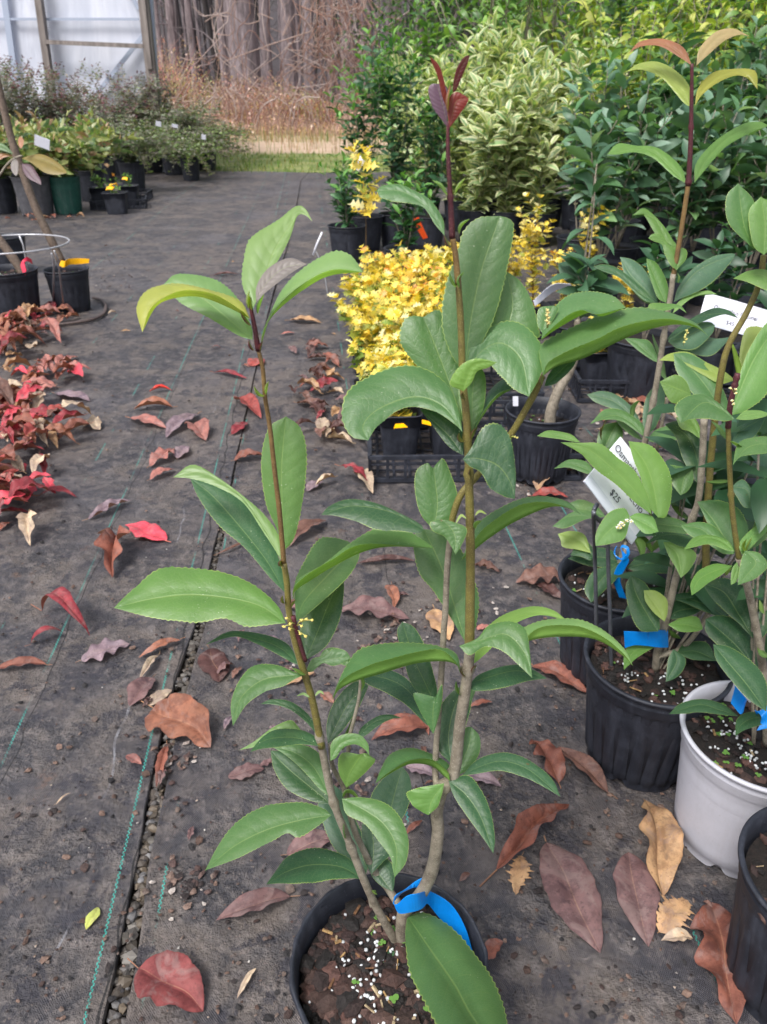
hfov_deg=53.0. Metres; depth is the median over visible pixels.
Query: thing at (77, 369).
fallen leaf
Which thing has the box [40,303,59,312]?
fallen leaf
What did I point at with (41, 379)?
fallen leaf
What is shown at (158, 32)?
tree
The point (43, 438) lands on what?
fallen leaf
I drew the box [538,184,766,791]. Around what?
potted osmanthus
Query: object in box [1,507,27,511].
fallen leaf
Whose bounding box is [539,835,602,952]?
fallen leaf
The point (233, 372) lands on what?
fallen leaf
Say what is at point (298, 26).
tree
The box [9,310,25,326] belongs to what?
fallen leaf
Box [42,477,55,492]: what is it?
fallen leaf
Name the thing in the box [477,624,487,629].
fallen leaf
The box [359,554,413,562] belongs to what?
fallen leaf
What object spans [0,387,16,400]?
fallen leaf
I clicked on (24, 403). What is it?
fallen leaf
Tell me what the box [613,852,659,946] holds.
fallen leaf
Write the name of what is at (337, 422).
fallen leaf
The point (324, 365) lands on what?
fallen leaf
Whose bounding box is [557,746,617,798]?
fallen leaf
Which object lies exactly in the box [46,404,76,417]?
fallen leaf
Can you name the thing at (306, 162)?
ground
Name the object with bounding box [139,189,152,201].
nursery tray
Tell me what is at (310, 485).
fallen leaf
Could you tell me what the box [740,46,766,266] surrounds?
potted shrub
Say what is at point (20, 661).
fallen leaf
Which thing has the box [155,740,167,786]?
fallen leaf
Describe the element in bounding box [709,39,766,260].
potted shrub
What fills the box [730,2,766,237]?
potted shrub
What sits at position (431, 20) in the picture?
evergreen tree
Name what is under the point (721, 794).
potted osmanthus
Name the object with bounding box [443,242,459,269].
yellow holly plant
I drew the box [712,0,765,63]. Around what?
potted shrub
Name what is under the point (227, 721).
fallen leaf
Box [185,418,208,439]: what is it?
fallen leaf
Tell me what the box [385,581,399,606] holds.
fallen leaf
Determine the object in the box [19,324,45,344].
fallen leaf
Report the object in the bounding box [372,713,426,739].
fallen leaf
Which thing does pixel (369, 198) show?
yellow holly plant
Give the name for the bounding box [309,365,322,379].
fallen leaf
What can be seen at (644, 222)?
potted shrub
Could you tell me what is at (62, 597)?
fallen leaf
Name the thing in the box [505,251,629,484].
potted shrub
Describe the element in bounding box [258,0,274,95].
tree
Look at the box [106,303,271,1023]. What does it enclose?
gravel
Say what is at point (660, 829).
fallen leaf
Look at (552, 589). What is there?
fallen leaf
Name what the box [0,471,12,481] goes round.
fallen leaf
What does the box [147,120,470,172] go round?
grass
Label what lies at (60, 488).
fallen leaf
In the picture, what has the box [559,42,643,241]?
potted shrub
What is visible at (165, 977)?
fallen leaf
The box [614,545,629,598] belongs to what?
plant tag
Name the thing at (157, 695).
fallen leaf
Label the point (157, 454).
fallen leaf
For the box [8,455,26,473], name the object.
fallen leaf
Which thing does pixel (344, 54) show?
tree
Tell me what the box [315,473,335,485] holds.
fallen leaf
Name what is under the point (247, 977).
fallen leaf
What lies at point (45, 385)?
fallen leaf
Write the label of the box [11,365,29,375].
fallen leaf
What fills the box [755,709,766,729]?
plant tag
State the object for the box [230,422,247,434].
fallen leaf
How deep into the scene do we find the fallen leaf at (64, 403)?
2.09 m
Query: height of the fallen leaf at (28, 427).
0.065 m
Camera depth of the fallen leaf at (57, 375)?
2.43 m
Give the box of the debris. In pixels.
[0,195,725,1023]
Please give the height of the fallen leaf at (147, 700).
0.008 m
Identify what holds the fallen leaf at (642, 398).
on the ground cloth at (211, 945)
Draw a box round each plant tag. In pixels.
[21,257,31,271]
[60,258,88,266]
[393,878,471,949]
[394,423,406,427]
[422,420,430,425]
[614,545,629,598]
[624,630,667,647]
[731,686,746,713]
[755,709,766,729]
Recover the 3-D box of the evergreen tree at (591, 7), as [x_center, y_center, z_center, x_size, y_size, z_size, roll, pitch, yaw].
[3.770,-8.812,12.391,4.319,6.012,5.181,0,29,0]
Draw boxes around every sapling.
[0,78,90,312]
[0,136,66,319]
[0,233,26,263]
[426,0,538,192]
[468,0,560,77]
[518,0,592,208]
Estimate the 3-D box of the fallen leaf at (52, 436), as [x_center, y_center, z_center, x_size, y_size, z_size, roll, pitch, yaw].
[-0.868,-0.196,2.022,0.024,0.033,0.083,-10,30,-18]
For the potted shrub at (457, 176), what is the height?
1.184 m
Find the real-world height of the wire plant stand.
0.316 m
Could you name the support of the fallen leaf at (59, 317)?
on the ground cloth at (210, 225)
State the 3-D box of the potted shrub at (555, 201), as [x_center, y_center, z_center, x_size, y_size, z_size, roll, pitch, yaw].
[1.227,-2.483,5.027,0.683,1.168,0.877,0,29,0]
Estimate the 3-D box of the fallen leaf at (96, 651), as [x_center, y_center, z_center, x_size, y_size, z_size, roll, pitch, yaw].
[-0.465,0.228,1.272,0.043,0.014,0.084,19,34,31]
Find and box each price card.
[583,437,653,543]
[700,295,766,334]
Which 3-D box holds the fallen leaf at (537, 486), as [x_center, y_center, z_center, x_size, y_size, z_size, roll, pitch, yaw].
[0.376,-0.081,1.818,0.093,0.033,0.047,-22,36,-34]
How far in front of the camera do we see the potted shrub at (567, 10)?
7.24 m
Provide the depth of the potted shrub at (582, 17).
4.88 m
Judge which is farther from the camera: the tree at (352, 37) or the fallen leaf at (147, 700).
the tree at (352, 37)
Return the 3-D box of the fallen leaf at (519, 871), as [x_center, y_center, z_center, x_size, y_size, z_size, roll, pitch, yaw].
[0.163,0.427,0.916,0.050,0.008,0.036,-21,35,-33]
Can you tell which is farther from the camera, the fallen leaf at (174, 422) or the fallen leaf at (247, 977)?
the fallen leaf at (174, 422)
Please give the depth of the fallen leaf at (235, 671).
1.23 m
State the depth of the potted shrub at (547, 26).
5.27 m
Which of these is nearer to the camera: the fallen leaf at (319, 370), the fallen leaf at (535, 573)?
the fallen leaf at (535, 573)
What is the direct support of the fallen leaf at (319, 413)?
on the ground cloth at (211, 945)
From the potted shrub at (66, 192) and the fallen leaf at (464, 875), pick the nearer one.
the fallen leaf at (464, 875)
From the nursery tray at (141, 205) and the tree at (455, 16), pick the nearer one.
the nursery tray at (141, 205)
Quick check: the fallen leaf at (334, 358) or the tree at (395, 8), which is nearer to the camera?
the fallen leaf at (334, 358)
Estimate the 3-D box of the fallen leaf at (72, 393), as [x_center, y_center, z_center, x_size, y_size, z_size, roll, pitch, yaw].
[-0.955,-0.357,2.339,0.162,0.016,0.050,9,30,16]
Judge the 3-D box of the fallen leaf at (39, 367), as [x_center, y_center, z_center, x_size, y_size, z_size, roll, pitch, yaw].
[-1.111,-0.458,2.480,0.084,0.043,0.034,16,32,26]
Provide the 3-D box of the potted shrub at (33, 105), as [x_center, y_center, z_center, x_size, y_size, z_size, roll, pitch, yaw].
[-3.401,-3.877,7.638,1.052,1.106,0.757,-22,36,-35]
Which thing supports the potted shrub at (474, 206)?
on the ground cloth at (211, 945)
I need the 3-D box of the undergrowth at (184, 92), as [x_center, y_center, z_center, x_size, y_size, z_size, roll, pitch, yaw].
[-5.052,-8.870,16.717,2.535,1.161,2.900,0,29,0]
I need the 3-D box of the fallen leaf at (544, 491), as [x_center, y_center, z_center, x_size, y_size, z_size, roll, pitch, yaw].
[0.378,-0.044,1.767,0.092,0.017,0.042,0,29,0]
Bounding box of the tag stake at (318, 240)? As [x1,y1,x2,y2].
[312,232,328,297]
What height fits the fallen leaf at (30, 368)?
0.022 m
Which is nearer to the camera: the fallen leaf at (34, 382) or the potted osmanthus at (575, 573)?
the potted osmanthus at (575, 573)
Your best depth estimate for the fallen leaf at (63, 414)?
2.06 m
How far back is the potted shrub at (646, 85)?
3.45 m
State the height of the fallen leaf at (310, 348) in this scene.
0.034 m
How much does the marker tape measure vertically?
0.102 m
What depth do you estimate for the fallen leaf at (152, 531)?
1.61 m
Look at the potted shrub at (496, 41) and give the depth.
4.73 m
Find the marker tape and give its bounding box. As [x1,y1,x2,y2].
[414,217,427,238]
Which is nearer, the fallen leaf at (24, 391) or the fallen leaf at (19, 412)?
the fallen leaf at (19, 412)
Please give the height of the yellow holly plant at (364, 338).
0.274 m
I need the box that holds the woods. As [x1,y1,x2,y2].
[156,0,729,100]
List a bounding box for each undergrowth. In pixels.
[157,34,381,129]
[159,76,204,111]
[170,100,384,135]
[173,100,380,135]
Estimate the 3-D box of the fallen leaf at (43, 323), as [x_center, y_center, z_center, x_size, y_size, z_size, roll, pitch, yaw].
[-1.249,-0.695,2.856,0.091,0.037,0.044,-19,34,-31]
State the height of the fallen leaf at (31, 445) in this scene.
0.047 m
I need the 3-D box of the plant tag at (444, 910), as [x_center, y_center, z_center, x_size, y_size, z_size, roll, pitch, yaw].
[0.042,0.351,0.668,0.074,0.104,0.024,-6,29,-11]
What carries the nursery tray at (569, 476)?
on the ground cloth at (211, 945)
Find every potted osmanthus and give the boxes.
[114,55,706,1023]
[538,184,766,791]
[553,28,766,685]
[670,323,766,878]
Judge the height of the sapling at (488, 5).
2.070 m
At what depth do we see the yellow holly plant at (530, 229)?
2.77 m
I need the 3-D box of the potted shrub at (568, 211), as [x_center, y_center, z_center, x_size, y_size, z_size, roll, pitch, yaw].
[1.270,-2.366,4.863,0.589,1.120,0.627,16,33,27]
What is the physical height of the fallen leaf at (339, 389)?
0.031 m
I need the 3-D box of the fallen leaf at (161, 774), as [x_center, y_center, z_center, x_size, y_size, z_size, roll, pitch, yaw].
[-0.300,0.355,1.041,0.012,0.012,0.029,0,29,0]
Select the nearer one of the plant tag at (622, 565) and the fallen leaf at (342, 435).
the plant tag at (622, 565)
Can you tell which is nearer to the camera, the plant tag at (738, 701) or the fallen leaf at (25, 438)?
the plant tag at (738, 701)
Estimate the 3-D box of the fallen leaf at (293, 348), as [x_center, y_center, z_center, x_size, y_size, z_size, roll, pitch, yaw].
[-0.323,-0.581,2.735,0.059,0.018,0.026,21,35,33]
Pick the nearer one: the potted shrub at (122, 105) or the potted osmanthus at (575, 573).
the potted osmanthus at (575, 573)
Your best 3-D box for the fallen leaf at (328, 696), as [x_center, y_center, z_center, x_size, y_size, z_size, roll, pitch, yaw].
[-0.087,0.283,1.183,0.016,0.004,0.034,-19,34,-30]
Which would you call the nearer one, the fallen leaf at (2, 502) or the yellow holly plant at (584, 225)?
the fallen leaf at (2, 502)
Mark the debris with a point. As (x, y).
(198, 871)
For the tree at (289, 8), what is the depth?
22.89 m
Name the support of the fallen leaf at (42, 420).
on the ground cloth at (210, 225)
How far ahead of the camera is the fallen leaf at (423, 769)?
1.05 m
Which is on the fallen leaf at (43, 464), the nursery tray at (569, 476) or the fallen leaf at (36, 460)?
the fallen leaf at (36, 460)
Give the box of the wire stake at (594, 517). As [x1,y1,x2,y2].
[591,502,612,665]
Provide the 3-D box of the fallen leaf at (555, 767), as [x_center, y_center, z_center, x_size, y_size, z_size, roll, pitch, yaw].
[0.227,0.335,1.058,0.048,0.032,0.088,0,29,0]
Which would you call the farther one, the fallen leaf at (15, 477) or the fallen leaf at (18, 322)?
the fallen leaf at (18, 322)
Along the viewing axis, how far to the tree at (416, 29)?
24.54 m
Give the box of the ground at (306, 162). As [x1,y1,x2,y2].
[104,0,715,1023]
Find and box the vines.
[159,0,408,135]
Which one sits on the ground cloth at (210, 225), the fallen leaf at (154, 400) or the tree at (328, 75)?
the fallen leaf at (154, 400)
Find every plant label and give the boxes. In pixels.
[34,134,49,149]
[533,283,571,305]
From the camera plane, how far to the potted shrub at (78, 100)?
7.59 m
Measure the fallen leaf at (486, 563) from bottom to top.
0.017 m
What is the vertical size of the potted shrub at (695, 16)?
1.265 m
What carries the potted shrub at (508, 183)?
on the ground cloth at (211, 945)
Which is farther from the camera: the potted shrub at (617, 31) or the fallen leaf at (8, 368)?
the potted shrub at (617, 31)
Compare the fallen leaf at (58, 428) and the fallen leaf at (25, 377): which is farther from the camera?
the fallen leaf at (25, 377)
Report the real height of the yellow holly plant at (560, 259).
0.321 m
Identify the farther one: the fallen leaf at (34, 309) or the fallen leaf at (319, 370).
the fallen leaf at (34, 309)
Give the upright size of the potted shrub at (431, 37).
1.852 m
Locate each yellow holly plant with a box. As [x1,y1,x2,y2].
[327,282,401,373]
[339,267,403,306]
[342,304,424,373]
[343,140,386,305]
[346,328,408,429]
[357,245,410,282]
[361,272,423,309]
[361,301,436,340]
[367,349,422,454]
[371,255,441,293]
[388,335,427,427]
[395,241,458,280]
[396,291,443,316]
[400,272,446,311]
[423,252,452,289]
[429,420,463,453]
[431,295,442,310]
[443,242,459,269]
[506,233,531,279]
[516,192,556,337]
[546,247,578,336]
[579,205,613,316]
[580,316,607,386]
[613,262,647,308]
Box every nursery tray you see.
[89,195,146,209]
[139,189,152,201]
[367,400,585,482]
[483,366,544,415]
[568,365,732,402]
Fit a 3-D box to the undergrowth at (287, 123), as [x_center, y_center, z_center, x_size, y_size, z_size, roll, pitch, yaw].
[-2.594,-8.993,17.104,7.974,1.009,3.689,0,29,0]
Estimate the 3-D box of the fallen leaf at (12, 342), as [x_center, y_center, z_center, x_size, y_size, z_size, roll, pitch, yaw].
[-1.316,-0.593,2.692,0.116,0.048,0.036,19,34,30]
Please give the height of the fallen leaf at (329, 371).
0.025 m
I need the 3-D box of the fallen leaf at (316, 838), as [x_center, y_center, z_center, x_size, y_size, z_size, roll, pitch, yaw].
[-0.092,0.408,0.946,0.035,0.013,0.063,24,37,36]
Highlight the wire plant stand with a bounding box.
[0,234,69,303]
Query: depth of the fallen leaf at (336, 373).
2.46 m
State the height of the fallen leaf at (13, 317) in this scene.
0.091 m
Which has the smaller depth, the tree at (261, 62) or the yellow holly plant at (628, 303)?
the yellow holly plant at (628, 303)
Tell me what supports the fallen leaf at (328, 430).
on the ground cloth at (211, 945)
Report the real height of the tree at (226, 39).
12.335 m
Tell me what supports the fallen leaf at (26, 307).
on the fallen leaf at (19, 309)
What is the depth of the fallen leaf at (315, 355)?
2.67 m
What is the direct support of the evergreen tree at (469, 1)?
on the ground at (306, 162)
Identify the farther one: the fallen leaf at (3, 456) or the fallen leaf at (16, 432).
the fallen leaf at (16, 432)
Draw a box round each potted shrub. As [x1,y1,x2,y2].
[0,54,43,175]
[0,58,85,173]
[0,107,77,216]
[0,114,44,214]
[3,119,111,214]
[14,61,112,174]
[47,88,140,182]
[50,105,144,201]
[67,71,159,174]
[79,114,202,190]
[96,61,187,172]
[109,94,230,174]
[138,118,244,180]
[159,116,262,170]
[318,150,375,262]
[323,28,397,251]
[345,45,447,181]
[375,18,427,247]
[375,44,473,212]
[375,168,435,269]
[391,0,519,183]
[410,82,457,250]
[419,22,528,230]
[437,13,552,208]
[455,57,536,240]
[462,0,580,77]
[466,57,560,244]
[472,6,578,228]
[489,48,601,247]
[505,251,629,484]
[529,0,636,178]
[536,31,629,226]
[546,0,630,196]
[549,30,665,273]
[549,33,632,229]
[552,141,623,372]
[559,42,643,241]
[561,94,683,297]
[562,0,665,212]
[570,0,664,177]
[594,60,707,288]
[596,0,714,242]
[597,0,679,207]
[607,231,698,403]
[619,0,703,235]
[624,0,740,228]
[626,23,716,266]
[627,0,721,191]
[634,0,744,74]
[638,28,766,258]
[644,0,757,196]
[645,81,764,316]
[654,1,734,232]
[672,0,766,243]
[676,99,766,305]
[692,221,766,387]
[693,0,766,216]
[698,15,766,244]
[701,104,766,307]
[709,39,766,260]
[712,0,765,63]
[726,395,766,520]
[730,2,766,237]
[733,287,766,398]
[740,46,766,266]
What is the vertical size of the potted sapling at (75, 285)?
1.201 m
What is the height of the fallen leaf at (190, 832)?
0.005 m
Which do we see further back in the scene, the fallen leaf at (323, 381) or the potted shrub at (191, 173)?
the potted shrub at (191, 173)
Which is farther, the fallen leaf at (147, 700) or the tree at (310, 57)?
the tree at (310, 57)
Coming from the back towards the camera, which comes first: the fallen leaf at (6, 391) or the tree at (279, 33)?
the tree at (279, 33)
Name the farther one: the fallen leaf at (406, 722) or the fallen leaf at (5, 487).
the fallen leaf at (5, 487)
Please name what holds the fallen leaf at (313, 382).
on the ground cloth at (211, 945)
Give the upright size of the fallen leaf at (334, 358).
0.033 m
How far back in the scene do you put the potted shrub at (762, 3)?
4.41 m
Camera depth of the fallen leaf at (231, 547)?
1.56 m
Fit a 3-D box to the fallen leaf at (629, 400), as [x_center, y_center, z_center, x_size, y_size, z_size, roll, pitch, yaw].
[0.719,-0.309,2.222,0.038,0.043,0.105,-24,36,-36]
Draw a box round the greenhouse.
[0,0,164,171]
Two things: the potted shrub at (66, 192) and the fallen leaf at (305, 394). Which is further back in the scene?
the potted shrub at (66, 192)
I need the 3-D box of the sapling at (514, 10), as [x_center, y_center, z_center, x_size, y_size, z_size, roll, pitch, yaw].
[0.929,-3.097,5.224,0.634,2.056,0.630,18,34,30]
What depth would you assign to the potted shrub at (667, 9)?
5.12 m
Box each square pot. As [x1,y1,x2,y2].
[88,173,109,207]
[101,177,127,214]
[117,172,138,205]
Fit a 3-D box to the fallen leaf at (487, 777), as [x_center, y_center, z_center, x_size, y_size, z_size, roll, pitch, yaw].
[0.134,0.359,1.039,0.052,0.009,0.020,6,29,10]
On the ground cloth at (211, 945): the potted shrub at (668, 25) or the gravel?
the potted shrub at (668, 25)
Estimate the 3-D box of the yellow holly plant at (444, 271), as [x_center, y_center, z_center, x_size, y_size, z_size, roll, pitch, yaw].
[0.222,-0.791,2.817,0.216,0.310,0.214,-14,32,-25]
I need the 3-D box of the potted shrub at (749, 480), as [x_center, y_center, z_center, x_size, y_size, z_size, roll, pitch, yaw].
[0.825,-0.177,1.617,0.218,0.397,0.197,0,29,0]
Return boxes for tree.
[154,0,163,63]
[154,0,180,83]
[165,0,229,92]
[180,0,191,87]
[184,0,199,94]
[193,0,214,89]
[223,0,230,86]
[224,0,261,104]
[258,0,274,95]
[258,0,277,91]
[277,0,282,92]
[279,0,300,103]
[294,0,302,93]
[297,0,301,79]
[302,0,351,101]
[325,0,504,158]
[326,0,376,105]
[340,0,351,103]
[348,0,354,95]
[351,0,378,103]
[368,0,620,150]
[372,0,387,61]
[375,0,379,92]
[387,0,433,73]
[415,0,423,83]
[451,6,456,62]
[537,0,696,144]
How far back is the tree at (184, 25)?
37.95 m
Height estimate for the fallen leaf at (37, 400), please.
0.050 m
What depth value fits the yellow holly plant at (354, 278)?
2.70 m
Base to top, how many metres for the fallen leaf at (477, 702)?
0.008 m
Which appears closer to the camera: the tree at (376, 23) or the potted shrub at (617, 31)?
the potted shrub at (617, 31)
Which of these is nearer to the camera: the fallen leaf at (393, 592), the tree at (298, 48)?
the fallen leaf at (393, 592)
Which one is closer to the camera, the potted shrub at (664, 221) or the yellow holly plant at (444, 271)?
the yellow holly plant at (444, 271)
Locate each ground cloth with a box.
[0,171,307,1023]
[125,171,766,1023]
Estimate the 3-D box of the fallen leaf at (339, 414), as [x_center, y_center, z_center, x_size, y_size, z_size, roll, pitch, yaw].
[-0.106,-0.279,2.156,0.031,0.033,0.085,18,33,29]
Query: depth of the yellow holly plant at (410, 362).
2.05 m
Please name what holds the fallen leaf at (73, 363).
on the ground cloth at (210, 225)
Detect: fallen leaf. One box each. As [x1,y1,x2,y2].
[0,316,11,323]
[0,320,10,330]
[0,326,22,343]
[0,330,25,353]
[0,340,15,349]
[0,355,30,367]
[0,378,13,404]
[0,379,23,395]
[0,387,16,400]
[0,397,5,403]
[0,404,19,411]
[0,407,20,430]
[0,412,16,418]
[0,423,13,443]
[0,430,23,438]
[0,444,14,460]
[0,454,14,461]
[0,462,22,471]
[0,469,19,485]
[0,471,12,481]
[0,472,20,478]
[0,482,28,493]
[0,490,24,504]
[0,497,5,514]
[0,522,10,529]
[0,656,51,668]
[1,434,8,441]
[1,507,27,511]
[2,363,15,371]
[4,411,34,426]
[5,350,21,355]
[6,476,52,498]
[6,490,27,501]
[8,312,21,320]
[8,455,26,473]
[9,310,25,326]
[9,429,38,438]
[10,483,33,495]
[11,319,33,326]
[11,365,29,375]
[11,413,45,442]
[13,440,26,447]
[14,306,22,313]
[14,393,42,405]
[14,442,43,450]
[15,384,42,401]
[16,411,39,425]
[16,422,25,428]
[16,509,36,544]
[18,316,30,325]
[18,471,50,490]
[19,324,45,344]
[20,372,37,382]
[21,302,37,316]
[21,399,31,408]
[21,436,34,443]
[21,486,36,503]
[22,432,35,442]
[23,422,48,438]
[24,366,33,374]
[24,625,61,646]
[25,341,37,347]
[25,380,38,390]
[26,376,60,387]
[27,326,63,334]
[28,383,56,393]
[29,307,46,314]
[29,371,51,375]
[29,404,58,416]
[30,312,36,320]
[30,453,49,471]
[31,587,89,635]
[32,312,53,319]
[32,363,43,372]
[32,391,45,407]
[33,417,51,426]
[35,354,52,370]
[35,424,47,445]
[39,452,47,472]
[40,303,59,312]
[40,321,60,327]
[40,485,75,496]
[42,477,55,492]
[43,355,61,364]
[44,423,78,443]
[45,314,60,341]
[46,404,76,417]
[47,408,60,415]
[48,431,57,447]
[52,390,89,400]
[52,409,87,422]
[53,361,72,372]
[54,354,71,362]
[54,371,62,378]
[56,314,67,321]
[57,303,76,315]
[57,418,92,439]
[58,399,90,413]
[61,360,89,372]
[66,312,78,319]
[67,362,83,376]
[75,637,128,662]
[82,498,131,520]
[83,415,101,429]
[85,907,99,928]
[94,525,130,577]
[125,413,165,427]
[126,521,170,541]
[126,753,141,763]
[127,674,155,705]
[127,950,203,1011]
[133,396,176,409]
[139,637,184,657]
[139,693,210,746]
[140,652,159,676]
[142,697,152,707]
[147,447,174,467]
[148,689,171,705]
[149,467,172,479]
[150,384,170,390]
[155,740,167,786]
[157,769,165,783]
[165,411,201,436]
[173,445,189,457]
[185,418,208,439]
[187,826,193,839]
[197,645,229,681]
[210,369,245,377]
[213,543,239,555]
[214,271,236,274]
[217,661,233,673]
[217,887,299,919]
[223,716,231,729]
[228,762,263,779]
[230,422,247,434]
[231,448,261,460]
[232,667,241,677]
[233,393,260,417]
[237,968,255,997]
[247,358,264,366]
[260,758,271,765]
[283,828,329,855]
[288,345,296,352]
[288,385,297,392]
[288,519,325,546]
[288,672,313,683]
[290,315,320,322]
[295,397,325,410]
[295,418,314,425]
[297,377,322,393]
[299,390,310,397]
[305,480,322,491]
[306,339,327,348]
[307,344,317,356]
[307,353,325,358]
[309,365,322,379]
[309,376,337,390]
[309,401,322,417]
[312,362,330,372]
[315,417,329,434]
[315,426,327,436]
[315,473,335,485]
[316,399,325,408]
[316,408,325,419]
[320,692,333,702]
[323,352,341,367]
[325,367,334,376]
[325,427,334,435]
[326,372,343,378]
[327,431,355,443]
[328,386,343,392]
[330,418,343,427]
[331,405,339,415]
[335,462,366,479]
[338,407,341,418]
[342,595,409,618]
[353,468,373,492]
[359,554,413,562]
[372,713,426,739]
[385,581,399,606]
[406,764,431,775]
[407,820,421,832]
[414,713,428,734]
[420,745,426,751]
[425,604,453,639]
[460,872,469,880]
[468,772,501,786]
[471,699,491,706]
[475,559,499,571]
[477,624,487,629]
[479,803,568,886]
[485,938,502,959]
[505,852,534,893]
[516,563,559,583]
[528,486,566,496]
[529,739,565,787]
[531,660,585,691]
[533,477,549,491]
[535,582,560,597]
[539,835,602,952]
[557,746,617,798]
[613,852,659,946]
[623,397,642,412]
[632,395,646,401]
[635,405,643,413]
[639,799,683,897]
[656,895,693,934]
[661,927,692,940]
[690,902,745,1023]
[703,900,711,906]
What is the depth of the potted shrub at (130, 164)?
6.96 m
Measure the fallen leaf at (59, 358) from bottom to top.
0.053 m
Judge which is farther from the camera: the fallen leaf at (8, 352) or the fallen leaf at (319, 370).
the fallen leaf at (8, 352)
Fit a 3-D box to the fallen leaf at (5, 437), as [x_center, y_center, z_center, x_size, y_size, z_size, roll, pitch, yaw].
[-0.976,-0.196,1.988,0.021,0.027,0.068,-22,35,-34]
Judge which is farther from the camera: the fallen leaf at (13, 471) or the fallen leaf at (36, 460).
the fallen leaf at (36, 460)
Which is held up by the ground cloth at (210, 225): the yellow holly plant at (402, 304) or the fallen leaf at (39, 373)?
the fallen leaf at (39, 373)
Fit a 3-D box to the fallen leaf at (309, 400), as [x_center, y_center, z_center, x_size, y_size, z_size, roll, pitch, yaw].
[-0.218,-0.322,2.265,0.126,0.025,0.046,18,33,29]
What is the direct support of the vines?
on the ground at (306, 162)
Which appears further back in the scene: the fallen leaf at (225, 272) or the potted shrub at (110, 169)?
the potted shrub at (110, 169)
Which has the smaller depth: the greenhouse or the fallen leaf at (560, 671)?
the fallen leaf at (560, 671)
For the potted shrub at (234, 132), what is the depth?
8.94 m
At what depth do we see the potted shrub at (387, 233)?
4.23 m
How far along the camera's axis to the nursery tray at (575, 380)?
2.29 m
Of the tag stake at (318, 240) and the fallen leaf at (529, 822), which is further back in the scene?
the tag stake at (318, 240)
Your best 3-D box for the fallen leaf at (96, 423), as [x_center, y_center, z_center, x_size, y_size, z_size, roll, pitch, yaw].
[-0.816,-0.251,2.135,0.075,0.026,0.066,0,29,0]
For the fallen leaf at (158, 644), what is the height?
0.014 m
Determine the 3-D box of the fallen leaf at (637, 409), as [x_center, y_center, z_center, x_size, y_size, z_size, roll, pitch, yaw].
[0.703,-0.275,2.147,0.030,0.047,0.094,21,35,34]
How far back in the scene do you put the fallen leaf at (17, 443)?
1.89 m
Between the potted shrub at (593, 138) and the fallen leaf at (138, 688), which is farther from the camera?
the potted shrub at (593, 138)
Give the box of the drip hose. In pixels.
[10,296,106,328]
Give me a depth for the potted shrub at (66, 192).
5.69 m
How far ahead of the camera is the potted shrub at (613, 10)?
5.40 m
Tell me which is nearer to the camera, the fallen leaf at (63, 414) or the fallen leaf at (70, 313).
the fallen leaf at (63, 414)
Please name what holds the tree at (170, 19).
on the ground at (306, 162)
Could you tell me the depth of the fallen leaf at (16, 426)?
2.00 m
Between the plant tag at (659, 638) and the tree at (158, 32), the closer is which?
the plant tag at (659, 638)
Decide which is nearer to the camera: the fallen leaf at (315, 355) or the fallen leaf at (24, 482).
the fallen leaf at (24, 482)
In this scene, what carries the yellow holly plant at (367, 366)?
in the nursery tray at (569, 476)
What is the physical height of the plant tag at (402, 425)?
0.007 m
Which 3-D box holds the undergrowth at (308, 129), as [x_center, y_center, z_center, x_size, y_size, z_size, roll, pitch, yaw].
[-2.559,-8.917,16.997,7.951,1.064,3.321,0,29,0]
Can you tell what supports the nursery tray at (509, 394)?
on the ground cloth at (211, 945)
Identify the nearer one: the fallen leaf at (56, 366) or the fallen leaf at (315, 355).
the fallen leaf at (56, 366)
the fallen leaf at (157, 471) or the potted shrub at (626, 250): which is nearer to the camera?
the fallen leaf at (157, 471)
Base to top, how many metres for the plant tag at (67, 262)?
0.028 m
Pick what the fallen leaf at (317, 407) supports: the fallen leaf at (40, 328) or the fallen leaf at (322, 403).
the fallen leaf at (322, 403)
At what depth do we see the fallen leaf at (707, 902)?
0.88 m
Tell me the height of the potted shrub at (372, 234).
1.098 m
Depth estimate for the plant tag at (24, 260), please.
3.07 m
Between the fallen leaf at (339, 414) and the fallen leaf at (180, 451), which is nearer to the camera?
the fallen leaf at (180, 451)
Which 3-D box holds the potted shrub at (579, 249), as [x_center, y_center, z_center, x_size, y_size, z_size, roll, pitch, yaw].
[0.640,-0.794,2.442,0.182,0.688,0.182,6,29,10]
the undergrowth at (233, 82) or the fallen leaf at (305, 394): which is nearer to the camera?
the fallen leaf at (305, 394)
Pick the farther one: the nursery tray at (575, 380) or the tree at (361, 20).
the tree at (361, 20)
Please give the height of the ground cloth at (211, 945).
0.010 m
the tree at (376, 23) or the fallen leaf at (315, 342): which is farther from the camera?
the tree at (376, 23)
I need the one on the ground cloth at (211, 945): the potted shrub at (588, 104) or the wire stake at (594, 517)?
the potted shrub at (588, 104)
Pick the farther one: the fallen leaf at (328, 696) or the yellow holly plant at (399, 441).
the yellow holly plant at (399, 441)
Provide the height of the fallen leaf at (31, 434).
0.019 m
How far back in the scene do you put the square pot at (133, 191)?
6.20 m
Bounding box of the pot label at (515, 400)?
[513,396,517,405]
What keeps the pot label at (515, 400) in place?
in the potted shrub at (538, 459)

